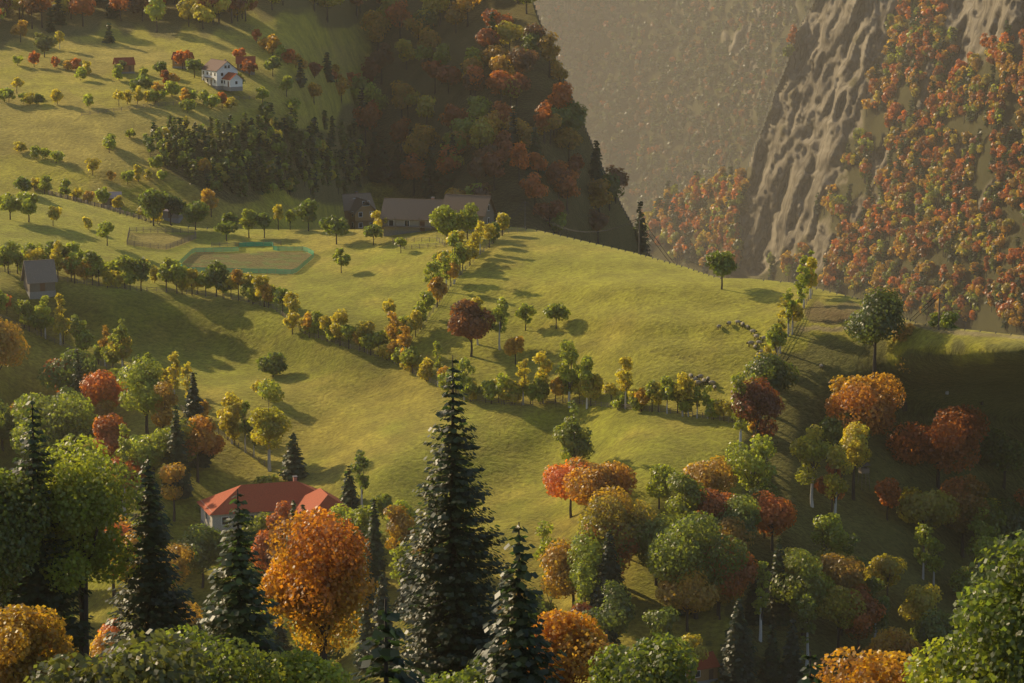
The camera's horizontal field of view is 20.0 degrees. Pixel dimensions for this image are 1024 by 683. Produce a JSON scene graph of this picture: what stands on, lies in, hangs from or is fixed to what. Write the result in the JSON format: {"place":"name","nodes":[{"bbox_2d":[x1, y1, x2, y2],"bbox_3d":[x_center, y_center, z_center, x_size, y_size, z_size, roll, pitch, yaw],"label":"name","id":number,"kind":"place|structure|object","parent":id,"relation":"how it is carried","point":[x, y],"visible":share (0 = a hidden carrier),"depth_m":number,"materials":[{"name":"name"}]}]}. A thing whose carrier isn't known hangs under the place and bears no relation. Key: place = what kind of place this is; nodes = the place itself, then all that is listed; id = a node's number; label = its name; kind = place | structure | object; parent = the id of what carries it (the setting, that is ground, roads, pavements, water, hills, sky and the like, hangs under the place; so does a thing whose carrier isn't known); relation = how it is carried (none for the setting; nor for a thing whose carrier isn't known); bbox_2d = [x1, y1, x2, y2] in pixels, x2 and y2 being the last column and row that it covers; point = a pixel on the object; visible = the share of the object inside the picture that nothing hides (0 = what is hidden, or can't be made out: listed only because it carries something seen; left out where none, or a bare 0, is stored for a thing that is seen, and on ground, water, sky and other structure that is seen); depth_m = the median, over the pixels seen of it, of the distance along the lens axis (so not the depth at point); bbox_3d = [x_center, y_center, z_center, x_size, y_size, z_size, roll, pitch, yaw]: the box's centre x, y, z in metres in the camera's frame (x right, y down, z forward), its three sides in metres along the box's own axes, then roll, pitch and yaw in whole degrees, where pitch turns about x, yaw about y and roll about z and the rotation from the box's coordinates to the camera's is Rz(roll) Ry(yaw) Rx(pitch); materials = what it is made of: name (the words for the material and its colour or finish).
{"place":"outdoors","nodes":[
{"label":"outdoors","id":0,"kind":"place"},
{"bbox_2d":[0,0,1023,682],"bbox_3d":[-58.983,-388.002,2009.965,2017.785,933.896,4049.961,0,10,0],"label":"terrain","id":1,"kind":"structure","parent":0,"point":[656,314],"depth_m":744.50,"materials":[{"name":"green plant"}]},
{"bbox_2d":[21,259,57,298],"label":"house","id":2,"kind":"structure","parent":1,"relation":"on","point":[39,278],"depth_m":746.46,"materials":[{"name":"grey wood"}]},
{"bbox_2d":[13,185,154,222],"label":"fence","id":3,"kind":"object","parent":1,"relation":"on","point":[51,193],"visible":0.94,"depth_m":844.37,"materials":[{"name":"brown wood"}]},
{"bbox_2d":[102,191,121,208],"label":"shed","id":4,"kind":"structure","parent":1,"relation":"on","point":[111,197],"depth_m":860.17,"materials":[{"name":"grey wood"}]},
{"bbox_2d":[113,57,135,73],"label":"house","id":5,"kind":"structure","parent":1,"relation":"on","point":[129,65],"depth_m":971.90,"materials":[{"name":"brown wood"}]},
{"bbox_2d":[0,314,267,465],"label":"fence","id":6,"kind":"object","parent":1,"relation":"on","point":[224,434],"visible":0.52,"depth_m":720.55,"materials":[{"name":"brown wood"}]},
{"bbox_2d":[127,227,195,248],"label":"garden fence pickets","id":7,"kind":"object","parent":1,"relation":"on","point":[179,242],"visible":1,"depth_m":811.56,"materials":[{"name":"brown wood"}]},
{"bbox_2d":[81,95,255,114],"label":"hill fence","id":8,"kind":"object","parent":1,"relation":"on","point":[158,104],"depth_m":931.71,"materials":[{"name":"brown wood"}]},
{"bbox_2d":[162,209,182,222],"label":"shed","id":9,"kind":"structure","parent":1,"relation":"on","point":[174,217],"depth_m":859.26,"materials":[{"name":"grey wood"}]},
{"bbox_2d":[171,52,194,68],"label":"house","id":10,"kind":"structure","parent":1,"relation":"on","point":[175,64],"depth_m":979.29,"materials":[{"name":"brown wood"}]},
{"bbox_2d":[0,269,383,358],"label":"terrace fence","id":11,"kind":"object","parent":1,"relation":"on","point":[196,292],"depth_m":754.49,"materials":[{"name":"brown wood"}]},
{"bbox_2d":[201,59,243,90],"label":"white house","id":12,"kind":"structure","parent":1,"relation":"on","point":[217,74],"depth_m":958.62,"materials":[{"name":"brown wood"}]},
{"bbox_2d":[211,241,273,246],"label":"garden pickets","id":13,"kind":"object","parent":1,"relation":"on","point":[223,244],"visible":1,"depth_m":806.96,"materials":[{"name":"brown wood"}]},
{"bbox_2d":[235,56,255,74],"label":"house","id":14,"kind":"structure","parent":1,"relation":"on","point":[239,59],"depth_m":987.02,"materials":[{"name":"brown wood"}]},
{"bbox_2d":[179,241,313,273],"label":"fence","id":15,"kind":"object","parent":1,"relation":"on","point":[252,244],"visible":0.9,"depth_m":795.93,"materials":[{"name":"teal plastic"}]},
{"bbox_2d":[197,475,350,538],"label":"farmhouse","id":16,"kind":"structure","parent":1,"relation":"on","point":[258,498],"depth_m":628.88,"materials":[{"name":"brown tile"}]},
{"bbox_2d":[0,0,650,252],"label":"forested hillside","id":17,"kind":"structure","parent":1,"relation":"on","point":[482,130],"depth_m":1094.18,"materials":[{"name":"green plant"}]},
{"bbox_2d":[342,191,375,228],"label":"timber house","id":18,"kind":"structure","parent":1,"relation":"on","point":[358,208],"depth_m":1053.49,"materials":[{"name":"grey wood"}]},
{"bbox_2d":[380,197,443,235],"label":"house","id":19,"kind":"structure","parent":1,"relation":"on","point":[405,215],"depth_m":797.85,"materials":[{"name":"grey wood"}]},
{"bbox_2d":[392,237,445,248],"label":"yard fence","id":20,"kind":"object","parent":1,"relation":"on","point":[406,239],"visible":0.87,"depth_m":778.72,"materials":[{"name":"brown wood"}]},
{"bbox_2d":[399,231,503,347],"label":"fence","id":21,"kind":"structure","parent":1,"relation":"on","point":[455,281],"depth_m":738.94,"materials":[{"name":"brown wood"}]},
{"bbox_2d":[442,194,496,230],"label":"barn","id":22,"kind":"structure","parent":1,"relation":"on","point":[484,204],"depth_m":788.45,"materials":[{"name":"grey wood"}]},
{"bbox_2d":[437,226,525,238],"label":"fence","id":23,"kind":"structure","parent":1,"relation":"on","point":[499,231],"depth_m":778.36,"materials":[{"name":"brown wood"}]},
{"bbox_2d":[0,7,1023,682],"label":"trees","id":24,"kind":"object","parent":1,"relation":"on","point":[692,549],"visible":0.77,"depth_m":628.47,"materials":[{"name":"green plant"}]},
{"bbox_2d":[0,355,1023,682],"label":"trees","id":25,"kind":"object","parent":1,"relation":"on","point":[58,545],"visible":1,"depth_m":208.99,"materials":[{"name":"green plant"}]},
{"bbox_2d":[389,358,735,422],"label":"meadow fence","id":26,"kind":"object","parent":1,"relation":"on","point":[595,403],"depth_m":664.83,"materials":[{"name":"brown wood"}]},
{"bbox_2d":[679,651,720,682],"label":"cottage","id":27,"kind":"structure","parent":1,"relation":"on","point":[707,670],"depth_m":544.12,"materials":[{"name":"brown wood"}]},
{"bbox_2d":[495,202,942,329],"bbox_3d":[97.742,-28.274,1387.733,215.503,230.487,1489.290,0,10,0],"label":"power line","id":28,"kind":"object","parent":1,"relation":"on","point":[939,295],"visible":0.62,"depth_m":764.05,"materials":[{"name":"brown wood"}]},
{"bbox_2d":[746,341,754,346],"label":"sheep","id":29,"kind":"object","parent":1,"relation":"on","point":[749,343],"visible":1,"depth_m":662.28},
{"bbox_2d":[534,0,1023,331],"bbox_3d":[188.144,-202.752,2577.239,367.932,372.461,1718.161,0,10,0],"label":"forest gorge","id":30,"kind":"structure","parent":1,"relation":"on","point":[965,230],"depth_m":2089.65,"materials":[{"name":"orange plant"}]},
{"bbox_2d":[778,289,812,353],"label":"fence","id":31,"kind":"object","parent":1,"relation":"on","point":[806,301],"visible":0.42,"depth_m":671.97,"materials":[{"name":"brown wood"}]},
{"bbox_2d":[858,462,870,489],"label":"seat","id":32,"kind":"object","parent":1,"relation":"on","point":[863,470],"visible":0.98,"depth_m":620.68,"materials":[{"name":"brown wood"}]}
]}

